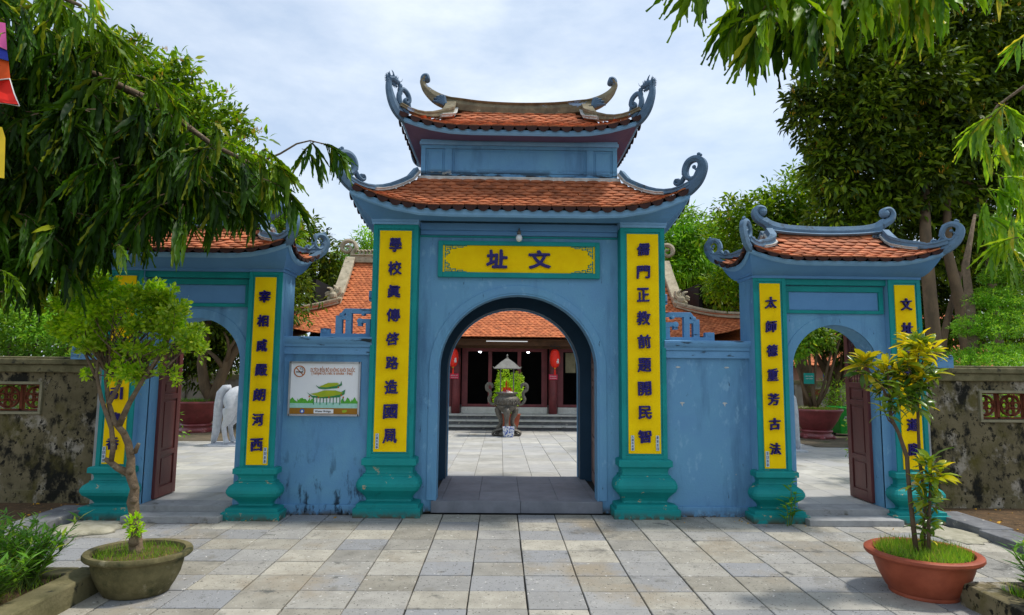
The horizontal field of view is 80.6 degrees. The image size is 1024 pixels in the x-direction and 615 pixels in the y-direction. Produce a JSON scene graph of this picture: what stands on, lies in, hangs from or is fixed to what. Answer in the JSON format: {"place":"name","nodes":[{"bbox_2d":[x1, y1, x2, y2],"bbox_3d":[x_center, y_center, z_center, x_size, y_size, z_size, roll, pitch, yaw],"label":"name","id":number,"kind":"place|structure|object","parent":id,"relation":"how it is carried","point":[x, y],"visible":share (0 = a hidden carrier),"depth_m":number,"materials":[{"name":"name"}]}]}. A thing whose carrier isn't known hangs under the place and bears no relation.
{"place":"outdoors","nodes":[
{"label":"outdoors","id":0,"kind":"place"},
{"bbox_2d":[0,503,88,524],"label":"earth strip","id":1,"kind":"object","parent":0,"point":[19,508],"depth_m":6.48,"materials":[{"name":"soil"}]},
{"bbox_2d":[0,0,357,322],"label":"weeping tree","id":2,"kind":"object","parent":1,"relation":"on","point":[67,218],"visible":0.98,"depth_m":4.20,"materials":[{"name":"green plant"}]},
{"bbox_2d":[23,536,67,549],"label":"loose slab","id":3,"kind":"structure","parent":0,"point":[56,540],"depth_m":5.33,"materials":[{"name":"stone"}]},
{"bbox_2d":[153,430,872,503],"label":"courtyard","id":4,"kind":"structure","parent":0,"point":[203,473],"depth_m":9.39,"materials":[{"name":"stone"}]},
{"bbox_2d":[0,271,80,408],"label":"garden shrub","id":5,"kind":"object","parent":4,"relation":"on","point":[24,333],"visible":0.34,"depth_m":8.16,"materials":[{"name":"green plant"}]},
{"bbox_2d":[0,356,99,502],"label":"boundary wall","id":6,"kind":"structure","parent":4,"relation":"on","point":[46,450],"depth_m":6.80,"materials":[{"name":"concrete"}]},
{"bbox_2d":[0,381,43,413],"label":"window frame","id":7,"kind":"structure","parent":6,"relation":"in","point":[22,396],"depth_m":6.97,"materials":[{"name":"ceramic"}]},
{"bbox_2d":[50,263,109,352],"bbox_3d":[-6.179,0.662,8.987,1.773,3.500,1.440,-1,-6,18],"label":"garden shrub","id":8,"kind":"object","parent":4,"relation":"on","point":[101,273],"visible":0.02,"depth_m":8.98,"materials":[{"name":"green plant"}]},
{"bbox_2d":[0,351,189,463],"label":"garden hedge","id":9,"kind":"object","parent":4,"relation":"on","point":[28,407],"visible":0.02,"depth_m":7.90,"materials":[{"name":"green plant"}]},
{"bbox_2d":[0,374,238,417],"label":"court wall","id":10,"kind":"structure","parent":4,"relation":"on","point":[233,381],"depth_m":19.14,"materials":[{"name":"concrete"}]},
{"bbox_2d":[51,24,312,281],"bbox_3d":[-7.974,-1.679,12.888,8.102,8.971,3.477,1,-6,-1],"label":"mango tree","id":11,"kind":"object","parent":4,"relation":"on","point":[203,112],"visible":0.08,"depth_m":12.17,"materials":[{"name":"green plant"}]},
{"bbox_2d":[203,385,238,446],"bbox_3d":[-4.840,1.906,11.624,1.830,1.591,0.570,1,-6,-1],"label":"stone horse","id":12,"kind":"object","parent":4,"relation":"on","point":[229,399],"visible":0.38,"depth_m":11.50},
{"bbox_2d":[485,354,528,435],"bbox_3d":[-0.120,2.040,14.168,1.028,1.889,0.676,1,-6,-1],"label":"incense burner","id":13,"kind":"object","parent":4,"relation":"on","point":[506,403],"visible":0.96,"depth_m":14.02,"materials":[{"name":"grey stone"}]},
{"bbox_2d":[499,380,512,392],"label":"incense sticks","id":14,"kind":"object","parent":13,"relation":"in","point":[506,389],"visible":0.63,"depth_m":14.14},
{"bbox_2d":[503,426,513,436],"bbox_3d":[-0.082,2.834,13.738,0.270,0.235,0.270,1,-6,-1],"label":"porcelain pot","id":15,"kind":"object","parent":4,"relation":"on","point":[508,431],"visible":0.99,"depth_m":13.62,"materials":[{"name":"ceramic"}]},
{"bbox_2d":[492,369,524,427],"bbox_3d":[-0.085,2.244,15.050,0.899,1.690,0.597,1,-6,-1],"label":"potted bush","id":16,"kind":"object","parent":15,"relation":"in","point":[517,418],"visible":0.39,"depth_m":14.98,"materials":[{"name":"green plant"}]},
{"bbox_2d":[293,239,740,430],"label":"temple","id":17,"kind":"structure","parent":4,"relation":"on","point":[549,405],"depth_m":16.66,"materials":[{"name":"tile"}]},
{"bbox_2d":[450,345,458,373],"bbox_3d":[-1.542,1.292,15.874,0.278,0.900,0.278,1,-6,-1],"label":"paper lantern","id":18,"kind":"object","parent":17,"relation":"hanging from","point":[454,360],"visible":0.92,"depth_m":15.77,"materials":[{"name":"red paper"}]},
{"bbox_2d":[450,373,458,378],"bbox_3d":[-1.557,1.854,16.316,0.230,0.140,0.018,1,-6,-1],"label":"placard","id":19,"kind":"object","parent":17,"relation":"attached to","point":[454,376],"visible":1,"depth_m":16.31,"materials":[{"name":"red paint"}]},
{"bbox_2d":[486,341,527,341],"bbox_3d":[-0.134,0.875,15.947,1.170,0.058,0.050,1,-6,-1],"label":"tube light","id":20,"kind":"object","parent":17,"relation":"attached to","point":[506,341],"visible":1,"depth_m":15.93,"materials":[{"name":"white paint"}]},
{"bbox_2d":[549,374,557,379],"bbox_3d":[1.117,1.885,16.364,0.230,0.140,0.018,1,-6,-1],"label":"placard","id":21,"kind":"object","parent":17,"relation":"attached to","point":[553,377],"visible":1,"depth_m":16.36,"materials":[{"name":"pink"}]},
{"bbox_2d":[550,346,559,374],"bbox_3d":[1.132,1.323,15.921,0.278,0.900,0.278,1,-6,-1],"label":"paper lantern","id":22,"kind":"object","parent":17,"relation":"hanging from","point":[554,358],"visible":1,"depth_m":15.83,"materials":[{"name":"red paper"}]},
{"bbox_2d":[664,199,728,304],"bbox_3d":[6.019,0.079,20.716,2.950,7.865,2.785,5,-7,-36],"label":"bamboo tree","id":23,"kind":"object","parent":4,"relation":"on","point":[689,256],"visible":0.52,"depth_m":20.57,"materials":[{"name":"green plant"}]},
{"bbox_2d":[691,158,859,406],"bbox_3d":[8.147,-0.333,16.725,6.545,7.778,3.078,1,-6,-1],"label":"mango tree","id":24,"kind":"object","parent":4,"relation":"on","point":[775,213],"visible":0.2,"depth_m":16.33,"materials":[{"name":"green plant"}]},
{"bbox_2d":[794,396,807,452],"bbox_3d":[4.593,1.986,11.549,1.830,1.591,0.560,1,-6,-1],"label":"stone horse","id":25,"kind":"object","parent":4,"relation":"on","point":[798,442],"depth_m":11.46},
{"bbox_2d":[793,315,992,379],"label":"pink house","id":26,"kind":"structure","parent":4,"relation":"on","point":[819,374],"depth_m":25.08,"materials":[{"name":"red wood"}]},
{"bbox_2d":[773,0,1023,416],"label":"mango tree","id":27,"kind":"object","parent":4,"relation":"on","point":[928,108],"visible":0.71,"depth_m":11.67,"materials":[{"name":"green plant"}]},
{"bbox_2d":[793,380,1020,416],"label":"court wall","id":28,"kind":"structure","parent":4,"relation":"on","point":[798,395],"depth_m":21.50,"materials":[{"name":"concrete"}]},
{"bbox_2d":[920,232,1023,365],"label":"undergrowth bush","id":29,"kind":"object","parent":4,"relation":"on","point":[943,292],"visible":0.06,"depth_m":13.55,"materials":[{"name":"green plant"}]},
{"bbox_2d":[178,418,847,446],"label":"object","id":30,"kind":"structure","parent":0,"point":[840,440],"depth_m":13.15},
{"bbox_2d":[179,397,214,432],"bbox_3d":[-7.450,2.542,14.280,1.183,0.861,1.183,1,-6,-1],"label":"glazed planter","id":31,"kind":"object","parent":30,"relation":"on","point":[197,417],"visible":0.81,"depth_m":13.94,"materials":[{"name":"ceramic"}]},
{"bbox_2d":[166,325,239,395],"bbox_3d":[-9.325,1.198,16.920,5.216,4.461,2.333,0,-6,8],"label":"shade tree","id":32,"kind":"object","parent":31,"relation":"in","point":[218,347],"visible":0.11,"depth_m":16.64,"materials":[{"name":"green plant"}]},
{"bbox_2d":[174,243,327,400],"bbox_3d":[-6.870,0.211,14.713,4.890,4.301,2.822,1,-6,-1],"label":"gnarled tree","id":33,"kind":"object","parent":31,"relation":"in","point":[208,389],"visible":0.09,"depth_m":14.38,"materials":[{"name":"plant"}]},
{"bbox_2d":[798,406,843,439],"bbox_3d":[7.114,2.682,14.141,1.183,0.786,1.183,1,-6,-1],"label":"glazed planter","id":34,"kind":"object","parent":30,"relation":"on","point":[818,422],"visible":0.85,"depth_m":13.79,"materials":[{"name":"ceramic"}]},
{"bbox_2d":[793,327,842,406],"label":"multi stem tree","id":35,"kind":"object","parent":34,"relation":"in","point":[814,339],"visible":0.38,"depth_m":14.18,"materials":[{"name":"green plant"}]},
{"bbox_2d":[803,373,813,383],"bbox_3d":[6.908,1.650,14.046,0.240,0.250,0.025,1,-6,-1],"label":"teal tag","id":36,"kind":"object","parent":35,"relation":"attached to","point":[808,378],"visible":1,"depth_m":14.04,"materials":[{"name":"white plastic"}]},
{"bbox_2d":[808,371,845,406],"bbox_3d":[8.509,2.455,15.754,1.465,1.583,1.422,5,-7,-40],"label":"bush","id":37,"kind":"object","parent":30,"relation":"on","point":[830,400],"visible":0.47,"depth_m":15.71,"materials":[{"name":"green plant"}]},
{"bbox_2d":[827,406,847,434],"bbox_3d":[8.219,2.815,14.949,0.570,0.723,0.596,1,-6,-1],"label":"rubbish bin","id":38,"kind":"object","parent":30,"relation":"on","point":[839,428],"visible":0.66,"depth_m":14.69,"materials":[{"name":"green plastic"}]},
{"bbox_2d":[8,0,1022,370],"label":"sky","id":39,"kind":"structure","parent":0,"point":[315,70],"materials":[{"name":"white"}]},
{"bbox_2d":[20,512,1023,614],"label":"paving","id":40,"kind":"structure","parent":0,"point":[428,563],"depth_m":4.78,"materials":[{"name":"stone"}]},
{"bbox_2d":[0,22,19,177],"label":"festival flag","id":41,"kind":"object","parent":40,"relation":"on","point":[7,95],"visible":1,"depth_m":4.02,"materials":[{"name":"fabric"}]},
{"bbox_2d":[4,505,84,537],"bbox_3d":[-4.482,1.921,4.157,0.370,0.124,4.422,1,-6,-1],"label":"stone edging","id":42,"kind":"object","parent":40,"relation":"on","point":[61,515],"visible":0.32,"depth_m":5.89,"materials":[{"name":"grey stone"}]},
{"bbox_2d":[0,567,98,614],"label":"planting bed","id":43,"kind":"object","parent":40,"relation":"on","point":[68,588],"visible":0.74,"depth_m":3.86,"materials":[{"name":"stone"}]},
{"bbox_2d":[0,507,43,563],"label":"bed shrub","id":44,"kind":"object","parent":43,"relation":"on","point":[9,522],"visible":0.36,"depth_m":4.14,"materials":[{"name":"green plant"}]},
{"bbox_2d":[0,531,44,598],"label":"bed shrub","id":45,"kind":"object","parent":43,"relation":"on","point":[5,578],"visible":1,"depth_m":3.62,"materials":[{"name":"green plant"}]},
{"bbox_2d":[0,574,60,603],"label":"grass","id":46,"kind":"structure","parent":43,"relation":"on","point":[16,584],"depth_m":3.89,"materials":[{"name":"green plant"}]},
{"bbox_2d":[0,511,90,588],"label":"bed shrub","id":47,"kind":"object","parent":43,"relation":"on","point":[45,545],"visible":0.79,"depth_m":3.98,"materials":[{"name":"green plant"}]},
{"bbox_2d":[51,520,122,537],"bbox_3d":[-4.047,2.091,5.744,0.640,0.046,0.544,1,-6,-1],"label":"mortar patch","id":48,"kind":"object","parent":40,"relation":"on","point":[87,527],"visible":0.84,"depth_m":5.66,"materials":[{"name":"beige concrete"}]},
{"bbox_2d":[80,538,193,600],"bbox_3d":[-2.611,1.819,4.212,0.704,0.315,0.570,1,-6,-1],"label":"bonsai pot","id":49,"kind":"object","parent":40,"relation":"on","point":[118,572],"visible":0.92,"depth_m":4.06,"materials":[{"name":"concrete"}]},
{"bbox_2d":[40,271,211,553],"bbox_3d":[-2.845,0.751,4.346,1.415,2.066,0.666,1,-6,-1],"label":"bonsai tree","id":50,"kind":"object","parent":49,"relation":"on","point":[161,308],"visible":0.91,"depth_m":4.31,"materials":[{"name":"green plant"}]},
{"bbox_2d":[70,201,329,522],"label":"side gate","id":51,"kind":"structure","parent":40,"relation":"on","point":[240,292],"depth_m":6.40,"materials":[{"name":"blue paint"}]},
{"bbox_2d":[151,345,183,498],"bbox_3d":[-3.867,1.142,6.798,0.044,1.890,0.420,1,-6,-1],"label":"door","id":52,"kind":"structure","parent":51,"relation":"in","point":[169,397],"depth_m":6.74,"materials":[{"name":"red wood"}]},
{"bbox_2d":[279,291,371,514],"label":"linking wall","id":53,"kind":"structure","parent":40,"relation":"on","point":[323,470],"depth_m":6.51,"materials":[{"name":"blue paint"}]},
{"bbox_2d":[287,361,361,415],"bbox_3d":[-2.030,0.880,6.547,0.769,0.584,0.042,1,-6,-1],"label":"notice board","id":54,"kind":"object","parent":53,"relation":"attached to","point":[324,388],"visible":1,"depth_m":6.54,"materials":[{"name":"aluminium"},{"name":"printed plastic sheet"},{"name":"black ink"}]},
{"bbox_2d":[23,503,1018,529],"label":"fallen leaves","id":55,"kind":"object","parent":40,"relation":"on","point":[684,522],"visible":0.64,"depth_m":6.26,"materials":[{"name":"brown plant"}]},
{"bbox_2d":[335,70,707,519],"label":"temple gate","id":56,"kind":"structure","parent":40,"relation":"on","point":[580,266],"depth_m":6.79,"materials":[{"name":"blue paint"}]},
{"bbox_2d":[516,228,521,241],"bbox_3d":[0.078,-0.809,6.779,0.074,0.167,0.158,1,-6,-1],"label":"light bulb","id":57,"kind":"object","parent":56,"relation":"hanging from","point":[519,237],"visible":1,"depth_m":6.71,"materials":[{"name":"white glass"}]},
{"bbox_2d":[591,352,594,485],"bbox_3d":[1.045,1.113,7.457,0.044,2.165,0.984,0,-6,2],"label":"door","id":58,"kind":"structure","parent":56,"relation":"in","point":[592,362],"depth_m":7.79,"materials":[{"name":"brown wood"}]},
{"bbox_2d":[664,294,751,516],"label":"linking wall","id":59,"kind":"structure","parent":40,"relation":"on","point":[708,429],"depth_m":6.61,"materials":[{"name":"blue paint"}]},
{"bbox_2d":[776,481,804,525],"bbox_3d":[2.842,2.006,6.178,0.353,0.443,0.232,5,-7,-36],"label":"weed","id":60,"kind":"object","parent":40,"relation":"on","point":[792,513],"visible":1,"depth_m":6.18,"materials":[{"name":"green plant"}]},
{"bbox_2d":[704,205,964,526],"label":"side gate","id":61,"kind":"structure","parent":40,"relation":"on","point":[858,287],"depth_m":6.55,"materials":[{"name":"blue paint"}]},
{"bbox_2d":[843,335,874,502],"bbox_3d":[3.986,1.233,6.938,0.044,1.890,0.420,1,-6,-1],"label":"door","id":62,"kind":"structure","parent":61,"relation":"in","point":[858,404],"depth_m":6.90,"materials":[{"name":"red wood"}]},
{"bbox_2d":[863,532,986,603],"bbox_3d":[2.957,1.862,4.343,0.756,0.363,0.690,1,-6,-1],"label":"terracotta pot","id":63,"kind":"object","parent":40,"relation":"on","point":[943,572],"visible":0.88,"depth_m":4.16,"materials":[{"name":"ceramic"}]},
{"bbox_2d":[840,327,961,553],"bbox_3d":[2.844,0.960,4.372,0.825,1.656,0.448,1,-6,-1],"label":"croton plant","id":64,"kind":"object","parent":63,"relation":"on","point":[920,344],"visible":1,"depth_m":4.37,"materials":[{"name":"green plant"}]},
{"bbox_2d":[920,527,990,544],"bbox_3d":[4.282,2.196,5.848,0.546,0.020,0.614,3,-6,-26],"label":"mortar patch","id":65,"kind":"object","parent":40,"relation":"on","point":[959,535],"visible":0.8,"depth_m":5.75,"materials":[{"name":"beige concrete"}]},
{"bbox_2d":[943,511,1023,553],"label":"stone edging","id":66,"kind":"object","parent":40,"relation":"on","point":[992,532],"visible":0.66,"depth_m":5.85,"materials":[{"name":"grey stone"}]},
{"bbox_2d":[960,582,1023,614],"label":"planting bed","id":67,"kind":"object","parent":40,"relation":"on","point":[987,598],"visible":0.88,"depth_m":3.94,"materials":[{"name":"concrete"}]},
{"bbox_2d":[996,533,1023,582],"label":"bed shrub","id":68,"kind":"object","parent":67,"relation":"on","point":[1019,554],"visible":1,"depth_m":4.01,"materials":[{"name":"green plant"}]},
{"bbox_2d":[1000,581,1023,598],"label":"grass","id":69,"kind":"structure","parent":67,"relation":"on","point":[1017,592],"depth_m":3.94,"materials":[{"name":"green plant"}]},
{"bbox_2d":[936,508,1023,533],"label":"earth strip","id":70,"kind":"object","parent":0,"point":[1013,519],"depth_m":6.57,"materials":[{"name":"soil"}]},
{"bbox_2d":[645,0,1023,291],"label":"weeping tree","id":71,"kind":"object","parent":70,"relation":"on","point":[792,30],"visible":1,"depth_m":3.33,"materials":[{"name":"green plant"}]},
{"bbox_2d":[927,366,1023,508],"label":"boundary wall","id":72,"kind":"structure","parent":70,"relation":"on","point":[985,455],"depth_m":6.99,"materials":[{"name":"stone"}]},
{"bbox_2d":[978,390,1023,422],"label":"window frame","id":73,"kind":"structure","parent":72,"relation":"in","point":[996,404],"depth_m":7.18,"materials":[{"name":"ceramic"}]},
{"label":"ground","id":74,"kind":"structure","parent":0,"visible":0},
{"bbox_2d":[194,209,345,371],"bbox_3d":[-9.108,0.161,21.701,7.680,7.691,3.632,1,-6,-1],"label":"mango tree","id":75,"kind":"object","parent":74,"relation":"on","point":[327,266],"visible":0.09,"depth_m":20.86,"materials":[{"name":"green plant"}]},
{"bbox_2d":[320,225,373,276],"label":"young tree","id":76,"kind":"object","parent":74,"relation":"on","point":[367,244],"visible":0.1,"depth_m":22.08,"materials":[{"name":"green plant"}]},
{"bbox_2d":[2,277,1022,374],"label":"tree belt","id":77,"kind":"object","parent":74,"relation":"on","point":[237,372],"depth_m":29.79,"materials":[{"name":"green plant"}]},
{"bbox_2d":[679,207,739,311],"bbox_3d":[7.639,0.193,21.671,5.099,7.873,2.666,2,-6,-11],"label":"dark tree","id":78,"kind":"object","parent":74,"relation":"on","point":[708,306],"visible":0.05,"depth_m":21.23,"materials":[{"name":"green plant"}]},
{"bbox_2d":[806,328,858,405],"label":"shade tree","id":79,"kind":"object","parent":74,"relation":"on","point":[839,366],"visible":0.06,"depth_m":17.16,"materials":[{"name":"green plant"}]},
{"bbox_2d":[842,361,1020,463],"bbox_3d":[8.088,1.602,8.135,7.475,1.943,1.216,1,-6,-1],"label":"garden hedge","id":80,"kind":"object","parent":74,"relation":"on","point":[1003,405],"visible":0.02,"depth_m":8.06,"materials":[{"name":"green plant"}]},
{"bbox_2d":[937,214,1023,365],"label":"topiary tree","id":81,"kind":"object","parent":74,"relation":"on","point":[971,353],"visible":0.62,"depth_m":9.06,"materials":[{"name":"green plant"}]}
]}

